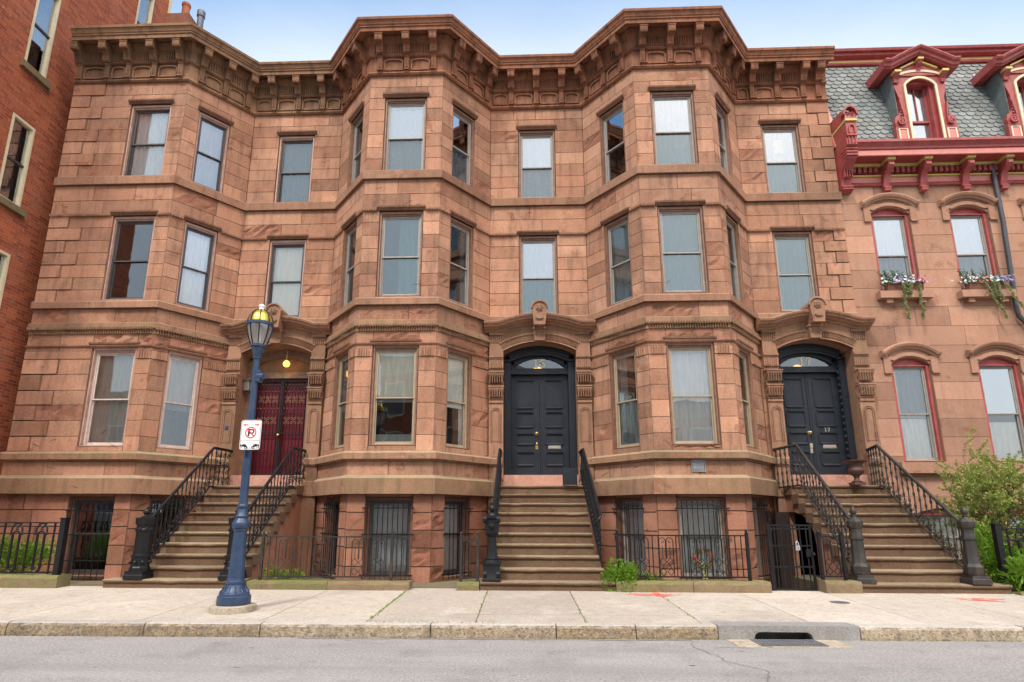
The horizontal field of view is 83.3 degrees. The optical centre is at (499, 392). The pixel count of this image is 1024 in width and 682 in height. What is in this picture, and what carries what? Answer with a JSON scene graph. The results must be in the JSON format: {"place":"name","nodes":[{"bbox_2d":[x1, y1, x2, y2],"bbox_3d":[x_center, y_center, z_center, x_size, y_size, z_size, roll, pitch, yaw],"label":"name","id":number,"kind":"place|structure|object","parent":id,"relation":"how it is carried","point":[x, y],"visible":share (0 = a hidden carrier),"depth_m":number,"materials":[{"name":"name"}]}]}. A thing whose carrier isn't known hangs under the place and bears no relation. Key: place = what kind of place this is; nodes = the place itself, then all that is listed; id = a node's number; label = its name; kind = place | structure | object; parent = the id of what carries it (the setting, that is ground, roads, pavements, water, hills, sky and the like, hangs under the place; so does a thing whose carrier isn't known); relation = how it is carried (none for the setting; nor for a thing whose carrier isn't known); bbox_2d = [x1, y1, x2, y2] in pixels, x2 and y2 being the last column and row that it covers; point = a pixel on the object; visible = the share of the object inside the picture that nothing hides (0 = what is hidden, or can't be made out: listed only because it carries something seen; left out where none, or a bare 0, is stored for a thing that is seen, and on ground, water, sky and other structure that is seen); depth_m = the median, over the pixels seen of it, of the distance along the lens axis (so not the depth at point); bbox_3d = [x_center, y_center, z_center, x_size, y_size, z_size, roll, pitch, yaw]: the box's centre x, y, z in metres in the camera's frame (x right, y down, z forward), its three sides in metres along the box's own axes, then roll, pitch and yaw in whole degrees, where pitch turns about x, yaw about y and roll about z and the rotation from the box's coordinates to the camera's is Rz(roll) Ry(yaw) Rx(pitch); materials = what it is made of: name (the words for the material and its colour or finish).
{"place":"outdoors","nodes":[
{"label":"outdoors","id":0,"kind":"place"},
{"bbox_2d":[0,0,172,474],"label":"brick building","id":1,"kind":"structure","parent":0,"point":[38,68],"depth_m":12.86,"materials":[{"name":"brick"}]},
{"bbox_2d":[0,250,10,305],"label":"window","id":2,"kind":"structure","parent":1,"relation":"in","point":[4,257],"depth_m":12.23,"materials":[{"name":"wood"}]},
{"bbox_2d":[0,112,34,216],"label":"window","id":3,"kind":"structure","parent":1,"relation":"in","point":[18,149],"depth_m":12.58,"materials":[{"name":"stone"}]},
{"bbox_2d":[19,0,60,89],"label":"window","id":4,"kind":"structure","parent":1,"relation":"in","point":[45,17],"depth_m":13.27,"materials":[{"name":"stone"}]},
{"bbox_2d":[135,0,154,23],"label":"window","id":5,"kind":"structure","parent":1,"relation":"in","point":[144,13],"depth_m":16.96,"materials":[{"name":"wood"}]},
{"bbox_2d":[0,636,1023,681],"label":"road","id":6,"kind":"structure","parent":0,"point":[141,659],"depth_m":5.61,"materials":[{"name":"grey asphalt"}]},
{"bbox_2d":[0,620,1023,641],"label":"kerb","id":7,"kind":"structure","parent":6,"relation":"on","point":[576,630],"depth_m":6.69,"materials":[{"name":"stone"}]},
{"bbox_2d":[726,639,855,647],"bbox_3d":[3.218,2.804,6.398,1.248,0.046,0.421,0,-12,2],"label":"concrete apron","id":8,"kind":"object","parent":6,"relation":"on","point":[782,643],"visible":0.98,"depth_m":6.35,"materials":[{"name":"concrete"}]},
{"bbox_2d":[0,586,1023,624],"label":"sidewalk","id":9,"kind":"structure","parent":0,"point":[194,604],"depth_m":7.88,"materials":[{"name":"concrete"}]},
{"bbox_2d":[0,573,70,587],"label":"wall","id":10,"kind":"structure","parent":9,"relation":"on","point":[25,580],"depth_m":9.54,"materials":[{"name":"stone"}]},
{"bbox_2d":[0,518,70,574],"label":"iron fence","id":11,"kind":"object","parent":10,"relation":"on","point":[60,546],"visible":1,"depth_m":9.80,"materials":[{"name":"black metal"}]},
{"bbox_2d":[208,304,273,614],"bbox_3d":[-3.492,0.818,8.012,0.576,4.330,0.576,0,-12,2],"label":"street lamp","id":12,"kind":"object","parent":9,"relation":"on","point":[234,597],"visible":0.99,"depth_m":7.74,"materials":[{"name":"metal"}]},
{"bbox_2d":[239,420,261,449],"bbox_3d":[-3.420,0.597,7.976,0.288,0.410,0.110,0,-12,2],"label":"no parking sign","id":13,"kind":"object","parent":12,"relation":"attached to","point":[250,436],"visible":1,"depth_m":7.93,"materials":[{"name":"white metal"}]},
{"bbox_2d":[246,579,411,590],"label":"wall","id":14,"kind":"structure","parent":9,"relation":"on","point":[319,584],"depth_m":9.35,"materials":[{"name":"stone"}]},
{"bbox_2d":[258,530,410,580],"bbox_3d":[-2.738,2.721,9.592,2.517,0.815,0.057,0,-12,2],"label":"iron fence","id":15,"kind":"object","parent":14,"relation":"on","point":[390,576],"visible":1,"depth_m":9.58,"materials":[{"name":"black metal"}]},
{"bbox_2d":[457,580,479,590],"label":"wall","id":16,"kind":"structure","parent":9,"relation":"on","point":[469,585],"depth_m":9.29,"materials":[{"name":"stone"}]},
{"bbox_2d":[459,531,479,581],"bbox_3d":[-0.491,2.714,9.505,0.334,0.810,0.057,0,-12,2],"label":"iron fence","id":17,"kind":"object","parent":16,"relation":"on","point":[461,571],"visible":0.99,"depth_m":9.48,"materials":[{"name":"black metal"}]},
{"bbox_2d":[366,590,694,622],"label":"sidewalk joints","id":18,"kind":"object","parent":9,"relation":"on","point":[381,610],"visible":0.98,"depth_m":7.54,"materials":[{"name":"grey concrete"}]},
{"bbox_2d":[628,592,680,596],"bbox_3d":[2.398,3.129,8.923,0.814,0.013,0.402,-4,-13,19],"label":"spray mark","id":19,"kind":"object","parent":9,"relation":"on","point":[666,595],"visible":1,"depth_m":8.88,"materials":[{"name":"red paint"}]},
{"bbox_2d":[615,579,771,592],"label":"wall","id":20,"kind":"structure","parent":9,"relation":"on","point":[712,586],"depth_m":9.12,"materials":[{"name":"stone"}]},
{"bbox_2d":[638,570,666,580],"bbox_3d":[2.459,3.021,9.385,0.558,0.268,0.281,0,-12,2],"label":"weed clump","id":21,"kind":"object","parent":20,"relation":"on","point":[657,577],"visible":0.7,"depth_m":9.36,"materials":[{"name":"green plant"}]},
{"bbox_2d":[615,529,751,580],"bbox_3d":[2.986,2.651,9.382,2.154,0.825,0.057,0,-12,2],"label":"iron fence","id":22,"kind":"object","parent":20,"relation":"on","point":[749,577],"visible":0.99,"depth_m":9.37,"materials":[{"name":"black metal"}]},
{"bbox_2d":[691,547,716,578],"bbox_3d":[3.784,3.145,10.662,0.480,0.594,0.185,0,-12,2],"label":"wreath","id":23,"kind":"object","parent":22,"relation":"attached to","point":[710,560],"visible":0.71,"depth_m":10.64,"materials":[{"name":"green plant"}]},
{"bbox_2d":[766,523,817,590],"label":"iron gate","id":24,"kind":"structure","parent":9,"relation":"on","point":[810,553],"depth_m":9.39,"materials":[{"name":"black metal"}]},
{"bbox_2d":[813,578,862,593],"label":"wall","id":25,"kind":"structure","parent":9,"relation":"on","point":[833,585],"depth_m":9.06,"materials":[{"name":"stone"}]},
{"bbox_2d":[816,530,847,580],"bbox_3d":[5.375,2.635,9.311,0.414,0.795,0.057,0,-12,2],"label":"iron fence","id":26,"kind":"object","parent":25,"relation":"on","point":[843,558],"visible":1,"depth_m":9.30,"materials":[{"name":"black metal"}]},
{"bbox_2d":[958,598,1004,601],"bbox_3d":[7.097,3.043,8.446,0.640,0.010,0.290,-3,-13,15],"label":"spray mark","id":27,"kind":"object","parent":9,"relation":"on","point":[977,599],"visible":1,"depth_m":8.46,"materials":[{"name":"red paint"}]},
{"bbox_2d":[70,575,1023,591],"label":"areaway","id":28,"kind":"object","parent":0,"point":[448,584],"depth_m":10.81,"materials":[{"name":"concrete"}]},
{"bbox_2d":[0,534,56,573],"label":"shrub","id":29,"kind":"object","parent":28,"relation":"on","point":[29,555],"visible":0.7,"depth_m":10.20,"materials":[{"name":"green plant"}]},
{"bbox_2d":[102,485,303,588],"bbox_3d":[-5.333,2.700,11.000,2.370,1.930,2.781,0,-12,2],"label":"stoop","id":30,"kind":"object","parent":28,"relation":"on","point":[193,552],"visible":0.64,"depth_m":10.67,"materials":[{"name":"stone"}]},
{"bbox_2d":[122,446,232,579],"bbox_3d":[-6.007,2.185,11.131,0.343,2.468,2.805,0,-12,2],"label":"stair railing","id":31,"kind":"object","parent":30,"relation":"on","point":[140,561],"visible":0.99,"depth_m":10.23,"materials":[{"name":"metal"}]},
{"bbox_2d":[218,446,305,579],"bbox_3d":[-4.398,2.175,11.069,0.343,2.468,2.803,0,-12,2],"label":"stair railing","id":32,"kind":"object","parent":30,"relation":"on","point":[223,575],"visible":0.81,"depth_m":10.89,"materials":[{"name":"metal"}]},
{"bbox_2d":[257,564,309,579],"bbox_3d":[-3.665,3.105,9.796,0.832,0.394,0.525,-5,-13,22],"label":"weed clump","id":33,"kind":"object","parent":28,"relation":"on","point":[279,571],"visible":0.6,"depth_m":9.79,"materials":[{"name":"green plant"}]},
{"bbox_2d":[480,485,615,591],"bbox_3d":[0.832,2.661,10.765,2.170,1.930,2.782,0,-12,2],"label":"stoop","id":34,"kind":"object","parent":28,"relation":"on","point":[544,539],"visible":0.98,"depth_m":10.39,"materials":[{"name":"stone"}]},
{"bbox_2d":[482,448,503,581],"bbox_3d":[-0.071,2.168,10.902,0.300,2.427,2.796,0,-12,2],"label":"stair railing","id":35,"kind":"object","parent":34,"relation":"on","point":[491,563],"visible":0.99,"depth_m":9.51,"materials":[{"name":"metal"}]},
{"bbox_2d":[562,468,577,484],"bbox_3d":[1.453,1.734,11.837,0.300,0.345,0.024,0,-12,2],"label":"dark panel","id":36,"kind":"object","parent":34,"relation":"on","point":[569,476],"visible":1,"depth_m":11.83,"materials":[{"name":"black paint"}]},
{"bbox_2d":[579,448,603,566],"bbox_3d":[1.727,2.085,10.987,0.175,2.221,2.528,0,-12,2],"label":"stair railing","id":37,"kind":"object","parent":34,"relation":"on","point":[591,498],"visible":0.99,"depth_m":10.70,"materials":[{"name":"metal"}]},
{"bbox_2d":[599,557,639,592],"bbox_3d":[1.971,2.983,9.379,0.736,0.589,0.563,0,-12,2],"label":"shrub","id":38,"kind":"object","parent":28,"relation":"on","point":[626,573],"visible":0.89,"depth_m":9.26,"materials":[{"name":"green plant"}]},
{"bbox_2d":[783,485,1012,593],"bbox_3d":[6.918,2.623,10.533,2.290,1.930,2.782,0,-12,2],"label":"stoop","id":39,"kind":"object","parent":28,"relation":"on","point":[905,552],"visible":0.71,"depth_m":10.16,"materials":[{"name":"stone"}]},
{"bbox_2d":[772,444,876,583],"bbox_3d":[5.854,2.098,10.670,0.300,2.489,2.738,0,-12,2],"label":"stair railing","id":40,"kind":"object","parent":39,"relation":"on","point":[860,569],"visible":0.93,"depth_m":10.01,"materials":[{"name":"metal"}]},
{"bbox_2d":[842,459,867,484],"bbox_3d":[7.177,1.617,11.585,0.456,0.488,0.456,0,-12,2],"label":"garden urn","id":41,"kind":"object","parent":39,"relation":"on","point":[855,470],"visible":1,"depth_m":11.50,"materials":[{"name":"stone"}]},
{"bbox_2d":[865,444,992,584],"bbox_3d":[7.623,2.092,10.601,0.300,2.479,2.737,0,-12,2],"label":"stair railing","id":42,"kind":"object","parent":39,"relation":"on","point":[973,570],"visible":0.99,"depth_m":9.82,"materials":[{"name":"metal"}]},
{"bbox_2d":[933,427,1023,583],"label":"young tree","id":43,"kind":"object","parent":28,"relation":"on","point":[1002,508],"visible":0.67,"depth_m":10.21,"materials":[{"name":"green plant"}]},
{"bbox_2d":[974,518,1015,585],"bbox_3d":[8.228,2.714,9.618,0.936,1.201,0.679,0,-12,2],"label":"fern clump","id":44,"kind":"object","parent":28,"relation":"on","point":[988,545],"visible":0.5,"depth_m":9.59,"materials":[{"name":"green plant"}]},
{"bbox_2d":[982,539,1023,593],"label":"fern clump","id":45,"kind":"object","parent":28,"relation":"on","point":[1017,566],"visible":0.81,"depth_m":9.12,"materials":[{"name":"green plant"}]},
{"bbox_2d":[984,450,1023,541],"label":"young tree","id":46,"kind":"object","parent":28,"relation":"on","point":[1013,461],"visible":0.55,"depth_m":10.15,"materials":[{"name":"green plant"}]},
{"bbox_2d":[989,523,1023,582],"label":"iron fence","id":47,"kind":"object","parent":28,"relation":"on","point":[998,539],"visible":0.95,"depth_m":9.31,"materials":[{"name":"black metal"}]},
{"bbox_2d":[171,0,1023,61],"label":"sky","id":48,"kind":"structure","parent":0,"point":[263,30],"materials":[{"name":"blue"}]},
{"bbox_2d":[430,571,819,638],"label":"ground","id":49,"kind":"structure","parent":0,"point":[806,573],"depth_m":11.37,"materials":[{"name":"concrete"}]},
{"bbox_2d":[0,1,342,580],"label":"brownstone house","id":50,"kind":"structure","parent":49,"relation":"on","point":[192,222],"depth_m":13.06,"materials":[{"name":"stone"}]},
{"bbox_2d":[61,497,169,579],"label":"window","id":51,"kind":"structure","parent":50,"relation":"in","point":[88,535],"depth_m":11.93,"materials":[{"name":"black glass"}]},
{"bbox_2d":[102,216,155,299],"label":"window","id":52,"kind":"structure","parent":50,"relation":"in","point":[132,237],"depth_m":13.36,"materials":[{"name":"clear glass"}]},
{"bbox_2d":[79,348,179,446],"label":"window","id":53,"kind":"structure","parent":50,"relation":"in","point":[112,369],"depth_m":12.09,"materials":[{"name":"grey glass"}]},
{"bbox_2d":[122,105,171,175],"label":"window","id":54,"kind":"structure","parent":50,"relation":"in","point":[149,124],"depth_m":13.37,"materials":[{"name":"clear glass"}]},
{"bbox_2d":[147,498,183,548],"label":"window","id":55,"kind":"structure","parent":50,"relation":"in","point":[154,501],"depth_m":11.96,"materials":[{"name":"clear glass"}]},
{"bbox_2d":[156,351,204,450],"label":"window","id":56,"kind":"structure","parent":50,"relation":"in","point":[183,371],"depth_m":12.57,"materials":[{"name":"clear glass"}]},
{"bbox_2d":[175,221,216,311],"bbox_3d":[-6.917,-2.837,13.112,0.173,1.981,0.716,-11,-17,41],"label":"window","id":57,"kind":"structure","parent":50,"relation":"in","point":[194,281],"depth_m":13.17,"materials":[{"name":"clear glass"}]},
{"bbox_2d":[191,112,229,192],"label":"window","id":58,"kind":"structure","parent":50,"relation":"in","point":[208,168],"depth_m":13.80,"materials":[{"name":"clear glass"}]},
{"bbox_2d":[242,376,250,391],"bbox_3d":[-5.800,-0.191,13.328,0.170,0.375,0.230,0,-12,2],"label":"wall lantern","id":59,"kind":"object","parent":50,"relation":"attached to","point":[248,379],"depth_m":13.25,"materials":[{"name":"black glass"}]},
{"bbox_2d":[250,382,284,473],"bbox_3d":[-5.384,0.825,13.415,0.621,2.270,0.052,0,-12,2],"label":"door","id":60,"kind":"structure","parent":50,"relation":"in","point":[260,408],"depth_m":13.40,"materials":[{"name":"red wood"}]},
{"bbox_2d":[264,240,306,316],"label":"window","id":61,"kind":"structure","parent":50,"relation":"in","point":[286,266],"depth_m":13.82,"materials":[{"name":"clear glass"}]},
{"bbox_2d":[277,381,307,473],"bbox_3d":[-4.756,0.821,13.391,0.621,2.270,0.052,0,-12,2],"label":"door","id":62,"kind":"structure","parent":50,"relation":"in","point":[288,391],"depth_m":13.40,"materials":[{"name":"red wood"}]},
{"bbox_2d":[275,136,314,201],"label":"window","id":63,"kind":"structure","parent":50,"relation":"in","point":[296,153],"depth_m":14.44,"materials":[{"name":"glass"}]},
{"bbox_2d":[312,14,596,582],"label":"brownstone house","id":64,"kind":"structure","parent":49,"relation":"on","point":[457,342],"depth_m":12.92,"materials":[{"name":"stone"}]},
{"bbox_2d":[317,498,339,577],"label":"window","id":65,"kind":"structure","parent":64,"relation":"in","point":[334,505],"depth_m":11.82,"materials":[{"name":"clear glass"}]},
{"bbox_2d":[331,350,401,449],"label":"window","id":66,"kind":"structure","parent":64,"relation":"in","point":[389,414],"depth_m":12.37,"materials":[{"name":"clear glass"}]},
{"bbox_2d":[340,220,399,308],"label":"window","id":67,"kind":"structure","parent":64,"relation":"in","point":[392,229],"depth_m":13.05,"materials":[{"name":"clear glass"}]},
{"bbox_2d":[348,108,402,186],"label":"window","id":68,"kind":"structure","parent":64,"relation":"in","point":[357,126],"depth_m":13.75,"materials":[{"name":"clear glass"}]},
{"bbox_2d":[359,497,414,579],"bbox_3d":[-2.141,2.825,11.159,1.000,1.548,0.345,0,-12,2],"label":"window","id":69,"kind":"structure","parent":64,"relation":"in","point":[385,515],"depth_m":11.26,"materials":[{"name":"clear glass"}]},
{"bbox_2d":[368,345,418,445],"bbox_3d":[-2.134,0.064,11.780,0.956,2.114,0.147,0,-12,2],"label":"window","id":70,"kind":"structure","parent":64,"relation":"in","point":[395,367],"depth_m":11.87,"materials":[{"name":"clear glass"}]},
{"bbox_2d":[376,211,422,296],"bbox_3d":[-2.127,-2.970,12.460,0.956,1.981,0.173,0,-12,2],"label":"window","id":71,"kind":"structure","parent":64,"relation":"in","point":[411,223],"depth_m":12.49,"materials":[{"name":"grey glass"}]},
{"bbox_2d":[383,98,426,169],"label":"window","id":72,"kind":"structure","parent":64,"relation":"in","point":[405,130],"depth_m":13.13,"materials":[{"name":"glass"}]},
{"bbox_2d":[401,348,470,449],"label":"window","id":73,"kind":"structure","parent":64,"relation":"in","point":[458,363],"depth_m":12.37,"materials":[{"name":"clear glass"}]},
{"bbox_2d":[442,498,472,578],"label":"window","id":74,"kind":"structure","parent":64,"relation":"in","point":[455,508],"depth_m":11.70,"materials":[{"name":"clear glass"}]},
{"bbox_2d":[449,217,471,307],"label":"window","id":75,"kind":"structure","parent":64,"relation":"in","point":[460,262],"depth_m":13.02,"materials":[{"name":"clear glass"}]},
{"bbox_2d":[451,106,473,186],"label":"window","id":76,"kind":"structure","parent":64,"relation":"in","point":[463,125],"depth_m":13.57,"materials":[{"name":"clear glass"}]},
{"bbox_2d":[511,375,539,474],"bbox_3d":[0.593,0.742,13.077,0.648,2.312,0.135,0,-12,2],"label":"door","id":77,"kind":"structure","parent":64,"relation":"in","point":[525,416],"depth_m":13.08,"materials":[{"name":"black paint"}]},
{"bbox_2d":[518,130,555,197],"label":"window","id":78,"kind":"structure","parent":64,"relation":"in","point":[536,149],"depth_m":14.21,"materials":[{"name":"clear glass"}]},
{"bbox_2d":[519,236,557,313],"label":"window","id":79,"kind":"structure","parent":64,"relation":"in","point":[538,276],"depth_m":13.60,"materials":[{"name":"white glass"}]},
{"bbox_2d":[539,375,569,474],"bbox_3d":[1.250,0.742,13.073,0.648,2.312,0.093,0,-12,2],"label":"door","id":80,"kind":"structure","parent":64,"relation":"in","point":[553,389],"depth_m":13.06,"materials":[{"name":"black paint"}]},
{"bbox_2d":[573,5,887,590],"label":"brownstone house","id":81,"kind":"structure","parent":49,"relation":"on","point":[728,342],"depth_m":12.68,"materials":[{"name":"stone"}]},
{"bbox_2d":[601,101,626,184],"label":"window","id":82,"kind":"structure","parent":81,"relation":"in","point":[612,122],"depth_m":13.43,"materials":[{"name":"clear glass"}]},
{"bbox_2d":[605,214,632,306],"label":"window","id":83,"kind":"structure","parent":81,"relation":"in","point":[617,233],"depth_m":12.84,"materials":[{"name":"clear glass"}]},
{"bbox_2d":[610,347,640,449],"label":"window","id":84,"kind":"structure","parent":81,"relation":"in","point":[626,427],"depth_m":12.22,"materials":[{"name":"glass"}]},
{"bbox_2d":[612,498,645,578],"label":"window","id":85,"kind":"structure","parent":81,"relation":"in","point":[631,512],"depth_m":11.59,"materials":[{"name":"grey glass"}]},
{"bbox_2d":[650,91,697,163],"bbox_3d":[3.874,-5.844,12.856,0.956,1.861,0.173,0,-12,2],"label":"window","id":86,"kind":"structure","parent":81,"relation":"in","point":[673,120],"depth_m":12.90,"materials":[{"name":"grey glass"}]},
{"bbox_2d":[657,206,707,292],"bbox_3d":[3.868,-3.007,12.232,0.956,1.981,0.173,0,-12,2],"label":"window","id":87,"kind":"structure","parent":81,"relation":"in","point":[681,232],"depth_m":12.27,"materials":[{"name":"grey glass"}]},
{"bbox_2d":[644,342,720,444],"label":"window","id":88,"kind":"structure","parent":81,"relation":"in","point":[693,404],"depth_m":11.60,"materials":[{"name":"grey glass"}]},
{"bbox_2d":[691,460,705,471],"bbox_3d":[3.834,1.421,11.089,0.270,0.225,0.038,0,-12,2],"label":"plaque","id":89,"kind":"object","parent":81,"relation":"attached to","point":[698,465],"visible":1,"depth_m":11.08,"materials":[{"name":"grey metal"}]},
{"bbox_2d":[675,498,729,579],"bbox_3d":[3.855,2.787,10.931,1.000,1.548,0.345,0,-12,2],"label":"window","id":90,"kind":"structure","parent":81,"relation":"in","point":[695,516],"depth_m":11.05,"materials":[{"name":"grey glass"}]},
{"bbox_2d":[680,100,731,176],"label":"window","id":91,"kind":"structure","parent":81,"relation":"in","point":[721,115],"depth_m":13.44,"materials":[{"name":"grey glass"}]},
{"bbox_2d":[726,214,743,302],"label":"window","id":92,"kind":"structure","parent":81,"relation":"in","point":[731,225],"depth_m":12.80,"materials":[{"name":"grey glass"}]},
{"bbox_2d":[739,347,756,448],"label":"window","id":93,"kind":"structure","parent":81,"relation":"in","point":[747,398],"depth_m":12.13,"materials":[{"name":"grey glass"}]},
{"bbox_2d":[752,499,775,580],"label":"window","id":94,"kind":"structure","parent":81,"relation":"in","point":[756,505],"depth_m":11.48,"materials":[{"name":"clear glass"}]},
{"bbox_2d":[766,511,794,590],"bbox_3d":[5.645,3.555,11.639,0.660,2.260,0.249,6,-14,-25],"label":"basement door","id":95,"kind":"structure","parent":81,"relation":"in","point":[774,517],"depth_m":11.72,"materials":[{"name":"black metal"}]},
{"bbox_2d":[760,125,804,192],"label":"window","id":96,"kind":"structure","parent":81,"relation":"in","point":[780,143],"depth_m":13.98,"materials":[{"name":"grey glass"}]},
{"bbox_2d":[772,232,817,311],"bbox_3d":[6.814,-2.763,13.315,0.896,1.981,0.173,0,-12,2],"label":"window","id":97,"kind":"structure","parent":81,"relation":"in","point":[793,252],"depth_m":13.37,"materials":[{"name":"grey glass"}]},
{"bbox_2d":[781,373,817,474],"bbox_3d":[6.644,0.704,12.847,0.648,2.312,0.135,0,-12,2],"label":"door","id":98,"kind":"structure","parent":81,"relation":"in","point":[796,404],"depth_m":12.88,"materials":[{"name":"black paint"}]},
{"bbox_2d":[806,373,847,474],"bbox_3d":[7.300,0.704,12.842,0.648,2.312,0.093,0,-12,2],"label":"door","id":99,"kind":"structure","parent":81,"relation":"in","point":[822,387],"depth_m":12.83,"materials":[{"name":"black paint"}]},
{"bbox_2d":[710,621,860,640],"bbox_3d":[3.331,2.847,6.747,1.607,0.252,0.300,0,-12,1],"label":"kerb inlet","id":100,"kind":"object","parent":49,"relation":"on","point":[843,631],"visible":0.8,"depth_m":6.62,"materials":[{"name":"grey concrete"}]},
{"bbox_2d":[825,43,1023,574],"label":"slate roof house","id":101,"kind":"structure","parent":0,"point":[923,136],"depth_m":13.29,"materials":[{"name":"brown stone"}]},
{"bbox_2d":[871,209,916,290],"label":"window","id":102,"kind":"structure","parent":101,"relation":"in","point":[890,227],"depth_m":13.47,"materials":[{"name":"grey glass"}]},
{"bbox_2d":[877,270,929,319],"bbox_3d":[9.127,-2.171,12.868,1.214,1.236,0.320,0,-12,2],"label":"flower box","id":103,"kind":"object","parent":101,"relation":"attached to","point":[909,285],"visible":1,"depth_m":12.86,"materials":[{"name":"green plant"}]},
{"bbox_2d":[891,358,943,461],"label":"window","id":104,"kind":"structure","parent":101,"relation":"in","point":[917,419],"depth_m":12.61,"materials":[{"name":"grey glass"}]},
{"bbox_2d":[920,509,962,556],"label":"window","id":105,"kind":"structure","parent":101,"relation":"in","point":[956,534],"depth_m":12.08,"materials":[{"name":"grey glass"}]},
{"bbox_2d":[949,207,997,289],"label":"window","id":106,"kind":"structure","parent":101,"relation":"in","point":[969,226],"depth_m":13.40,"materials":[{"name":"grey glass"}]},
{"bbox_2d":[951,268,1023,318],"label":"flower box","id":107,"kind":"object","parent":101,"relation":"attached to","point":[994,283],"visible":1,"depth_m":12.79,"materials":[{"name":"green plant"}]},
{"bbox_2d":[978,357,1023,461],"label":"window","id":108,"kind":"structure","parent":101,"relation":"in","point":[1002,396],"depth_m":12.64,"materials":[{"name":"grey glass"}]},
{"bbox_2d":[990,163,1023,323],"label":"rain pipe","id":109,"kind":"object","parent":101,"relation":"attached to","point":[1019,316],"visible":1,"depth_m":13.09,"materials":[{"name":"grey metal"}]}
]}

